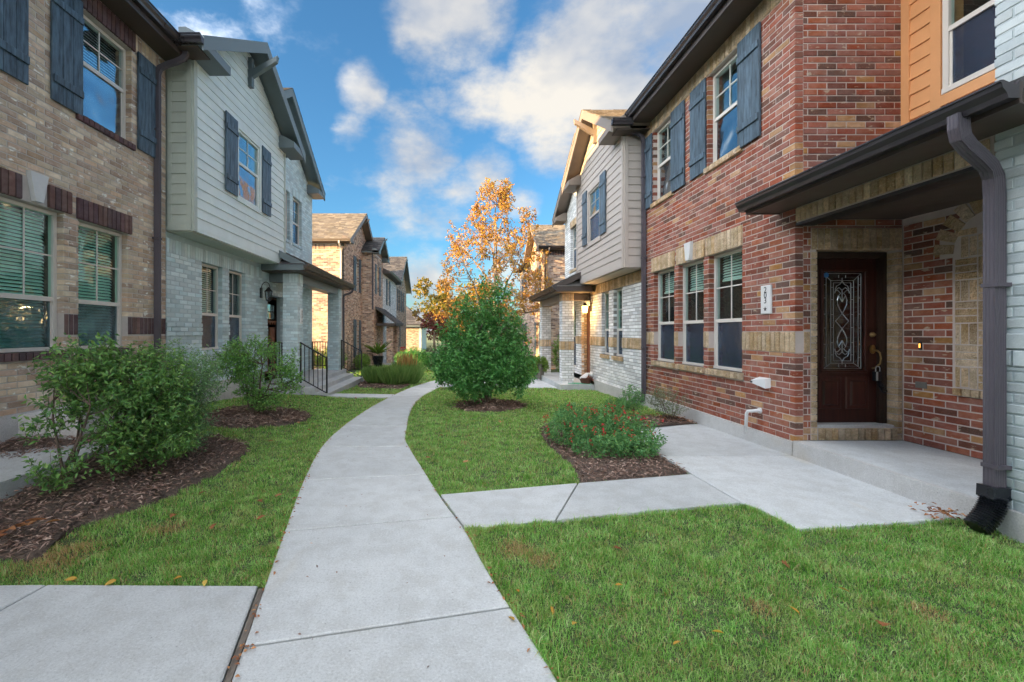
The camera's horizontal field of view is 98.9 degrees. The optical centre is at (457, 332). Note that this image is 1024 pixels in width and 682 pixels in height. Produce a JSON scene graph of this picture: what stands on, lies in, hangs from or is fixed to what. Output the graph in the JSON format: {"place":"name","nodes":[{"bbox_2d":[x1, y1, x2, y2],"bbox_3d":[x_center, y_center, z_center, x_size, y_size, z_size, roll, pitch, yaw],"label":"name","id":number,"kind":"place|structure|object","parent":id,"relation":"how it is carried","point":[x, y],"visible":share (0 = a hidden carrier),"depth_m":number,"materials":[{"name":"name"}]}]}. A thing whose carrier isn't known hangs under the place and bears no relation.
{"place":"outdoors","nodes":[
{"label":"outdoors","id":0,"kind":"place"},
{"bbox_2d":[406,306,425,350],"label":"brick house","id":1,"kind":"structure","parent":0,"point":[415,335],"depth_m":48.00,"materials":[{"name":"grey brick"}]},
{"bbox_2d":[149,0,710,332],"label":"sky","id":2,"kind":"structure","parent":0,"point":[407,107],"materials":[{"name":"blue"}]},
{"bbox_2d":[426,333,500,342],"bbox_3d":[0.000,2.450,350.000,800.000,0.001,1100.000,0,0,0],"label":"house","id":3,"kind":"structure","parent":0,"point":[429,341],"depth_m":129.91,"materials":[{"name":"beige brick"}]},
{"bbox_2d":[0,379,960,681],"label":"sidewalk","id":4,"kind":"structure","parent":0,"point":[398,597],"depth_m":2.63,"materials":[{"name":"concrete"}]},
{"bbox_2d":[227,391,558,678],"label":"leaf litter","id":5,"kind":"object","parent":4,"relation":"on","point":[258,615],"visible":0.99,"depth_m":2.67,"materials":[{"name":"plant"}]},
{"bbox_2d":[531,354,548,378],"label":"shrub","id":6,"kind":"object","parent":4,"relation":"on","point":[542,361],"visible":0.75,"depth_m":16.26,"materials":[{"name":"green plant"}]},
{"bbox_2d":[910,502,966,519],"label":"leaf litter","id":7,"kind":"object","parent":4,"relation":"on","point":[944,512],"visible":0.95,"depth_m":3.60,"materials":[{"name":"brown plant"}]},
{"bbox_2d":[0,343,1023,681],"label":"lawn","id":8,"kind":"structure","parent":0,"point":[656,589],"depth_m":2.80,"materials":[{"name":"plant"}]},
{"bbox_2d":[0,442,111,500],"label":"entry slab","id":9,"kind":"structure","parent":8,"relation":"on","point":[11,468],"depth_m":4.08,"materials":[{"name":"concrete"}]},
{"bbox_2d":[0,0,188,443],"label":"brick townhouse","id":10,"kind":"structure","parent":8,"relation":"on","point":[82,165],"depth_m":5.77,"materials":[{"name":"brown brick"}]},
{"bbox_2d":[0,196,56,352],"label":"window","id":11,"kind":"structure","parent":10,"relation":"in","point":[23,296],"depth_m":5.29,"materials":[{"name":"beige plastic"}]},
{"bbox_2d":[83,14,125,138],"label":"window","id":12,"kind":"structure","parent":10,"relation":"in","point":[104,60],"depth_m":6.50,"materials":[{"name":"beige glass"}]},
{"bbox_2d":[104,579,116,585],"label":"fallen leaf","id":13,"kind":"object","parent":8,"relation":"on","point":[110,581],"visible":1,"depth_m":2.65,"materials":[{"name":"yellow plant"}]},
{"bbox_2d":[0,432,249,563],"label":"mulch bed","id":14,"kind":"object","parent":8,"relation":"on","point":[58,536],"visible":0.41,"depth_m":3.83,"materials":[{"name":"brown wood"}]},
{"bbox_2d":[23,518,45,521],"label":"fallen leaf","id":15,"kind":"object","parent":14,"relation":"on","point":[32,519],"visible":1,"depth_m":3.19,"materials":[{"name":"orange plant"}]},
{"bbox_2d":[11,331,175,495],"bbox_3d":[-3.376,0.711,4.138,0.901,1.460,1.225,0,0,44],"label":"bush","id":16,"kind":"object","parent":14,"relation":"on","point":[105,371],"visible":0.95,"depth_m":3.98,"materials":[{"name":"green plant"}]},
{"bbox_2d":[108,339,202,475],"bbox_3d":[-3.121,0.774,4.463,0.892,1.407,0.834,0,0,-26],"label":"bush","id":17,"kind":"object","parent":14,"relation":"on","point":[167,415],"visible":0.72,"depth_m":4.39,"materials":[{"name":"green plant"}]},
{"bbox_2d":[156,338,230,453],"bbox_3d":[-3.182,0.734,5.097,0.958,1.399,0.958,0,0,0],"label":"bush","id":18,"kind":"object","parent":14,"relation":"on","point":[204,371],"visible":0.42,"depth_m":5.10,"materials":[{"name":"green plant"}]},
{"bbox_2d":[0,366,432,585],"bbox_3d":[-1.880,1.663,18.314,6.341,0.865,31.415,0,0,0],"label":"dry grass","id":19,"kind":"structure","parent":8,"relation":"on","point":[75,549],"depth_m":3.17,"materials":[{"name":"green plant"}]},
{"bbox_2d":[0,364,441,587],"bbox_3d":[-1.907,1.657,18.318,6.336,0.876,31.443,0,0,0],"label":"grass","id":20,"kind":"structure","parent":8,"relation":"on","point":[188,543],"depth_m":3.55,"materials":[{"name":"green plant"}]},
{"bbox_2d":[65,576,76,580],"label":"fallen leaf","id":21,"kind":"object","parent":20,"relation":"on","point":[71,578],"visible":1,"depth_m":2.68,"materials":[{"name":"yellow plant"}]},
{"bbox_2d":[200,404,313,428],"bbox_3d":[-3.458,1.486,7.564,1.515,0.263,2.114,0,0,0],"label":"mulch bed","id":22,"kind":"object","parent":8,"relation":"on","point":[241,426],"visible":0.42,"depth_m":7.14,"materials":[{"name":"brown wood"}]},
{"bbox_2d":[204,333,304,412],"bbox_3d":[-3.476,0.756,7.489,1.693,1.474,1.040,0,0,0],"label":"shrub","id":23,"kind":"object","parent":22,"relation":"on","point":[238,358],"visible":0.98,"depth_m":7.45,"materials":[{"name":"green plant"}]},
{"bbox_2d":[165,27,363,401],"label":"painted townhouse","id":24,"kind":"structure","parent":8,"relation":"on","point":[244,186],"depth_m":9.51,"materials":[{"name":"white wood"}]},
{"bbox_2d":[202,263,218,349],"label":"window","id":25,"kind":"structure","parent":24,"relation":"in","point":[207,270],"depth_m":9.29,"materials":[{"name":"beige plastic"}]},
{"bbox_2d":[229,271,241,346],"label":"window","id":26,"kind":"structure","parent":24,"relation":"in","point":[233,316],"depth_m":10.49,"materials":[{"name":"beige plastic"}]},
{"bbox_2d":[239,130,259,209],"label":"window","id":27,"kind":"structure","parent":24,"relation":"in","point":[248,180],"depth_m":9.82,"materials":[{"name":"grey"}]},
{"bbox_2d":[260,282,272,300],"bbox_3d":[-4.895,-1.046,11.160,0.310,0.502,0.191,0,0,0],"label":"wall lantern","id":28,"kind":"object","parent":24,"relation":"attached to","point":[268,289],"depth_m":11.15,"materials":[{"name":"black metal"}]},
{"bbox_2d":[264,298,276,379],"bbox_3d":[-5.248,0.180,12.100,0.095,2.260,0.960,0,0,0],"label":"door","id":29,"kind":"structure","parent":24,"relation":"in","point":[272,331],"depth_m":12.31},
{"bbox_2d":[269,342,282,382],"bbox_3d":[-4.855,0.808,11.640,0.367,1.084,0.040,0,0,0],"label":"porch rail","id":30,"kind":"object","parent":24,"relation":"on","point":[276,358],"visible":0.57,"depth_m":11.62,"materials":[{"name":"black metal"}]},
{"bbox_2d":[286,193,286,237],"bbox_3d":[-5.419,-3.650,13.350,0.082,1.500,0.800,0,0,0],"label":"window","id":31,"kind":"structure","parent":24,"relation":"in","point":[286,193],"depth_m":13.71,"materials":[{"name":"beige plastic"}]},
{"bbox_2d":[293,198,298,244],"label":"window","id":32,"kind":"structure","parent":24,"relation":"in","point":[295,202],"depth_m":14.76,"materials":[{"name":"beige plastic"}]},
{"bbox_2d":[300,309,302,323],"bbox_3d":[-4.243,-0.430,11.840,0.030,0.400,0.160,0,0,0],"label":"house number sign","id":33,"kind":"object","parent":24,"relation":"attached to","point":[301,316],"visible":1,"depth_m":11.80,"materials":[{"name":"white plastic"}]},
{"bbox_2d":[300,342,327,392],"bbox_3d":[-3.813,1.004,11.540,0.748,1.492,0.040,0,0,3],"label":"stair rail","id":34,"kind":"object","parent":24,"relation":"attached to","point":[301,343],"visible":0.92,"depth_m":11.53,"materials":[{"name":"black metal"}]},
{"bbox_2d":[312,342,327,369],"bbox_3d":[-4.975,0.843,15.750,0.593,1.014,0.040,0,0,0],"label":"porch rail","id":35,"kind":"object","parent":24,"relation":"on","point":[317,355],"visible":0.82,"depth_m":15.74,"materials":[{"name":"black metal"}]},
{"bbox_2d":[341,340,361,376],"bbox_3d":[-3.824,1.004,15.680,0.766,1.492,0.040,0,0,0],"label":"stair rail","id":36,"kind":"object","parent":24,"relation":"attached to","point":[351,357],"visible":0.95,"depth_m":15.66,"materials":[{"name":"black metal"}]},
{"bbox_2d":[307,345,321,370],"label":"hedge","id":37,"kind":"object","parent":8,"relation":"on","point":[319,356],"visible":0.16,"depth_m":20.54,"materials":[{"name":"green plant"}]},
{"bbox_2d":[319,346,347,368],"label":"hedge","id":38,"kind":"object","parent":8,"relation":"on","point":[324,367],"visible":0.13,"depth_m":20.50,"materials":[{"name":"green plant"}]},
{"bbox_2d":[312,213,402,370],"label":"brick townhouse","id":39,"kind":"structure","parent":8,"relation":"on","point":[349,247],"depth_m":23.98,"materials":[{"name":"brown brick"}]},
{"bbox_2d":[353,353,370,368],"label":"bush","id":40,"kind":"object","parent":8,"relation":"on","point":[366,359],"visible":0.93,"depth_m":22.85,"materials":[{"name":"green plant"}]},
{"bbox_2d":[363,341,391,366],"bbox_3d":[-4.527,1.200,24.921,1.876,1.548,1.760,0,0,-33],"label":"potted palm","id":41,"kind":"object","parent":8,"relation":"on","point":[377,360],"visible":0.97,"depth_m":24.69,"materials":[{"name":"green plant"}]},
{"bbox_2d":[358,380,410,388],"bbox_3d":[-2.658,1.797,15.128,2.011,0.125,3.114,0,0,0],"label":"mulch bed","id":42,"kind":"object","parent":8,"relation":"on","point":[399,387],"visible":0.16,"depth_m":14.06,"materials":[{"name":"brown wood"}]},
{"bbox_2d":[358,364,395,383],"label":"grass clump","id":43,"kind":"object","parent":42,"relation":"on","point":[369,374],"visible":0.53,"depth_m":14.73,"materials":[{"name":"green plant"}]},
{"bbox_2d":[376,364,414,384],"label":"grass clump","id":44,"kind":"object","parent":42,"relation":"on","point":[393,377],"visible":0.97,"depth_m":14.37,"materials":[{"name":"green plant"}]},
{"bbox_2d":[390,364,426,383],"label":"grass clump","id":45,"kind":"object","parent":42,"relation":"on","point":[416,375],"visible":0.48,"depth_m":14.84,"materials":[{"name":"green plant"}]},
{"bbox_2d":[362,257,411,359],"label":"painted townhouse","id":46,"kind":"structure","parent":8,"relation":"on","point":[396,284],"depth_m":36.57,"materials":[{"name":"grey brick"}]},
{"bbox_2d":[388,353,424,369],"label":"grass clump","id":47,"kind":"object","parent":8,"relation":"on","point":[406,361],"visible":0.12,"depth_m":16.84,"materials":[{"name":"plant"}]},
{"bbox_2d":[393,346,431,367],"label":"shrub","id":48,"kind":"object","parent":8,"relation":"on","point":[421,356],"visible":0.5,"depth_m":21.21,"materials":[{"name":"green plant"}]},
{"bbox_2d":[410,276,453,321],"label":"tree","id":49,"kind":"object","parent":8,"relation":"on","point":[431,306],"visible":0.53,"depth_m":60.71,"materials":[{"name":"yellow plant"}]},
{"bbox_2d":[420,311,447,351],"bbox_3d":[-1.738,0.257,33.120,2.247,3.811,3.512,0,0,0],"label":"tree","id":50,"kind":"object","parent":8,"relation":"on","point":[430,323],"visible":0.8,"depth_m":32.92,"materials":[{"name":"brown plant"}]},
{"bbox_2d":[422,344,450,366],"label":"shrub","id":51,"kind":"object","parent":8,"relation":"on","point":[429,349],"visible":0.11,"depth_m":24.34,"materials":[{"name":"green plant"}]},
{"bbox_2d":[423,319,451,344],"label":"tree","id":52,"kind":"object","parent":8,"relation":"on","point":[442,332],"visible":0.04,"depth_m":43.32,"materials":[{"name":"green plant"}]},
{"bbox_2d":[411,295,473,335],"bbox_3d":[-0.403,-0.535,40.319,5.895,5.382,6.417,0,0,-42],"label":"tree","id":53,"kind":"object","parent":8,"relation":"on","point":[417,311],"visible":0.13,"depth_m":39.56,"materials":[{"name":"red plant"}]},
{"bbox_2d":[438,282,519,315],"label":"tree","id":54,"kind":"object","parent":8,"relation":"on","point":[469,291],"visible":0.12,"depth_m":57.52,"materials":[{"name":"orange plant"}]},
{"bbox_2d":[452,397,527,412],"bbox_3d":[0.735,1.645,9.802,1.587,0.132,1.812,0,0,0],"label":"mulch bed","id":55,"kind":"object","parent":8,"relation":"on","point":[490,409],"visible":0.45,"depth_m":9.26,"materials":[{"name":"brown wood"}]},
{"bbox_2d":[425,273,540,403],"bbox_3d":[0.601,0.161,9.835,2.637,3.042,2.149,0,0,0],"label":"green shrub","id":56,"kind":"object","parent":55,"relation":"on","point":[471,364],"visible":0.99,"depth_m":9.41,"materials":[{"name":"green plant"}]},
{"bbox_2d":[433,177,554,349],"bbox_3d":[1.808,-2.912,22.038,6.127,9.742,6.144,0,0,0],"label":"autumn tree","id":57,"kind":"object","parent":8,"relation":"on","point":[504,204],"visible":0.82,"depth_m":21.68,"materials":[{"name":"orange plant"}]},
{"bbox_2d":[515,225,564,368],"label":"brick townhouse","id":58,"kind":"structure","parent":8,"relation":"on","point":[550,238],"depth_m":23.72,"materials":[{"name":"beige brick"}]},
{"bbox_2d":[538,323,538,353],"bbox_3d":[4.719,0.350,24.850,0.082,1.800,0.900,0,0,0],"label":"window","id":59,"kind":"structure","parent":58,"relation":"in","point":[538,323],"depth_m":25.25,"materials":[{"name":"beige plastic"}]},
{"bbox_2d":[405,372,687,513],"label":"grass","id":60,"kind":"structure","parent":8,"relation":"on","point":[548,398],"depth_m":6.39,"materials":[{"name":"green plant"}]},
{"bbox_2d":[551,335,559,371],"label":"shrub","id":61,"kind":"object","parent":8,"relation":"on","point":[556,347],"visible":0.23,"depth_m":20.41,"materials":[{"name":"green plant"}]},
{"bbox_2d":[528,109,650,403],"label":"white townhouse","id":62,"kind":"structure","parent":8,"relation":"on","point":[597,212],"depth_m":12.00,"materials":[{"name":"beige brick"}]},
{"bbox_2d":[573,227,575,268],"bbox_3d":[4.339,-3.075,15.825,0.082,1.550,0.850,0,0,0],"label":"window","id":63,"kind":"structure","parent":62,"relation":"in","point":[574,229],"depth_m":16.21,"materials":[{"name":"beige plastic"}]},
{"bbox_2d":[574,309,575,366],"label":"window","id":64,"kind":"structure","parent":62,"relation":"in","point":[574,309],"depth_m":16.25,"materials":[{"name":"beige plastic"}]},
{"bbox_2d":[582,298,591,313],"bbox_3d":[4.065,-0.826,13.720,0.310,0.502,0.191,0,0,0],"label":"wall lantern","id":65,"kind":"object","parent":62,"relation":"attached to","point":[584,307],"depth_m":13.67,"materials":[{"name":"black metal"}]},
{"bbox_2d":[587,307,593,380],"bbox_3d":[4.433,0.380,14.350,0.045,2.420,0.900,0,0,0],"label":"door","id":66,"kind":"structure","parent":62,"relation":"in","point":[588,312],"depth_m":14.65,"materials":[{"name":"brown wood"}]},
{"bbox_2d":[589,183,598,242],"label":"window","id":67,"kind":"structure","parent":62,"relation":"in","point":[596,215],"depth_m":12.39,"materials":[{"name":"beige"}]},
{"bbox_2d":[604,292,608,353],"bbox_3d":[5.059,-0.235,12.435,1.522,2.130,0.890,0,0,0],"label":"window","id":68,"kind":"structure","parent":62,"relation":"in","point":[606,294],"depth_m":12.69,"materials":[{"name":"beige plastic"}]},
{"bbox_2d":[616,289,622,355],"bbox_3d":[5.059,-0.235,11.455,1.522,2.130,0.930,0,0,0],"label":"window","id":69,"kind":"structure","parent":62,"relation":"in","point":[618,291],"depth_m":11.72,"materials":[{"name":"beige plastic"}]},
{"bbox_2d":[538,414,696,482],"bbox_3d":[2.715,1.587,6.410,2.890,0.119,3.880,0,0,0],"label":"mulch bed","id":70,"kind":"object","parent":8,"relation":"on","point":[626,476],"visible":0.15,"depth_m":4.97,"materials":[{"name":"brown wood"}]},
{"bbox_2d":[542,400,667,460],"bbox_3d":[1.983,1.290,5.861,1.609,0.679,1.691,0,0,0],"label":"salvia bush","id":71,"kind":"object","parent":70,"relation":"on","point":[584,431],"visible":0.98,"depth_m":5.65,"materials":[{"name":"green plant"}]},
{"bbox_2d":[603,384,645,413],"bbox_3d":[3.155,1.310,8.214,1.039,0.657,0.568,0,0,-38],"label":"salvia bush","id":72,"kind":"object","parent":70,"relation":"on","point":[630,402],"visible":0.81,"depth_m":8.21,"materials":[{"name":"green plant"}]},
{"bbox_2d":[645,381,689,419],"bbox_3d":[3.810,1.274,7.854,0.681,0.715,0.852,0,0,0],"label":"sparse shrub","id":73,"kind":"object","parent":70,"relation":"on","point":[659,396],"visible":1,"depth_m":7.86,"materials":[{"name":"green plant"}]},
{"bbox_2d":[650,413,691,421],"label":"leaf litter","id":74,"kind":"object","parent":70,"relation":"on","point":[668,420],"visible":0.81,"depth_m":7.89,"materials":[{"name":"brown plant"}]},
{"bbox_2d":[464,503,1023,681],"bbox_3d":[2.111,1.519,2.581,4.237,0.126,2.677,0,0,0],"label":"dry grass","id":75,"kind":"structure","parent":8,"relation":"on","point":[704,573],"depth_m":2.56,"materials":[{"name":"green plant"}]},
{"bbox_2d":[781,559,790,569],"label":"fallen leaf","id":76,"kind":"object","parent":8,"relation":"on","point":[785,563],"visible":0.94,"depth_m":2.89,"materials":[{"name":"brown plant"}]},
{"bbox_2d":[625,0,1023,518],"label":"brick townhouse","id":77,"kind":"structure","parent":8,"relation":"on","point":[812,167],"depth_m":5.45,"materials":[{"name":"red brick"}]},
{"bbox_2d":[657,120,669,199],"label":"window","id":78,"kind":"structure","parent":77,"relation":"in","point":[663,135],"depth_m":9.30,"materials":[{"name":"beige plastic"}]},
{"bbox_2d":[713,53,736,162],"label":"window","id":79,"kind":"structure","parent":77,"relation":"in","point":[725,80],"depth_m":7.20,"materials":[{"name":"glass"}]},
{"bbox_2d":[713,248,742,371],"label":"window","id":80,"kind":"structure","parent":77,"relation":"in","point":[717,259],"depth_m":7.22,"materials":[{"name":"beige plastic"}]},
{"bbox_2d":[761,285,771,313],"bbox_3d":[4.203,-0.445,5.925,0.030,0.390,0.190,0,0,0],"label":"house number sign","id":81,"kind":"object","parent":77,"relation":"attached to","point":[766,299],"visible":1,"depth_m":5.90,"materials":[{"name":"white plastic"}]},
{"bbox_2d":[816,259,881,421],"bbox_3d":[4.980,0.107,5.585,0.836,2.110,0.140,0,0,0],"label":"door","id":82,"kind":"structure","parent":77,"relation":"in","point":[846,288],"depth_m":5.61,"materials":[{"name":"brown wood"}]},
{"bbox_2d":[872,366,887,393],"bbox_3d":[5.395,0.605,5.552,0.150,0.350,0.056,0,0,0],"label":"lockbox","id":83,"kind":"object","parent":82,"relation":"hanging from","point":[877,376],"visible":1,"depth_m":5.53,"materials":[{"name":"grey metal"}]},
{"bbox_2d":[941,0,996,94],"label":"window","id":84,"kind":"structure","parent":77,"relation":"in","point":[978,21],"depth_m":4.94,"materials":[{"name":"glass"}]},
{"bbox_2d":[875,619,889,626],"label":"fallen leaf","id":85,"kind":"object","parent":8,"relation":"on","point":[883,623],"visible":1,"depth_m":2.27,"materials":[{"name":"brown plant"}]},
{"bbox_2d":[947,0,1023,542],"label":"painted townhouse","id":86,"kind":"structure","parent":8,"relation":"on","point":[999,504],"depth_m":3.33,"materials":[{"name":"brick"}]},
{"bbox_2d":[579,373,591,383],"bbox_3d":[4.000,1.430,13.580,0.392,0.360,0.392,0,0,34],"label":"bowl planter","id":87,"kind":"object","parent":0,"point":[584,378],"visible":0.98,"depth_m":13.47,"materials":[{"name":"brown ceramic"}]}
]}

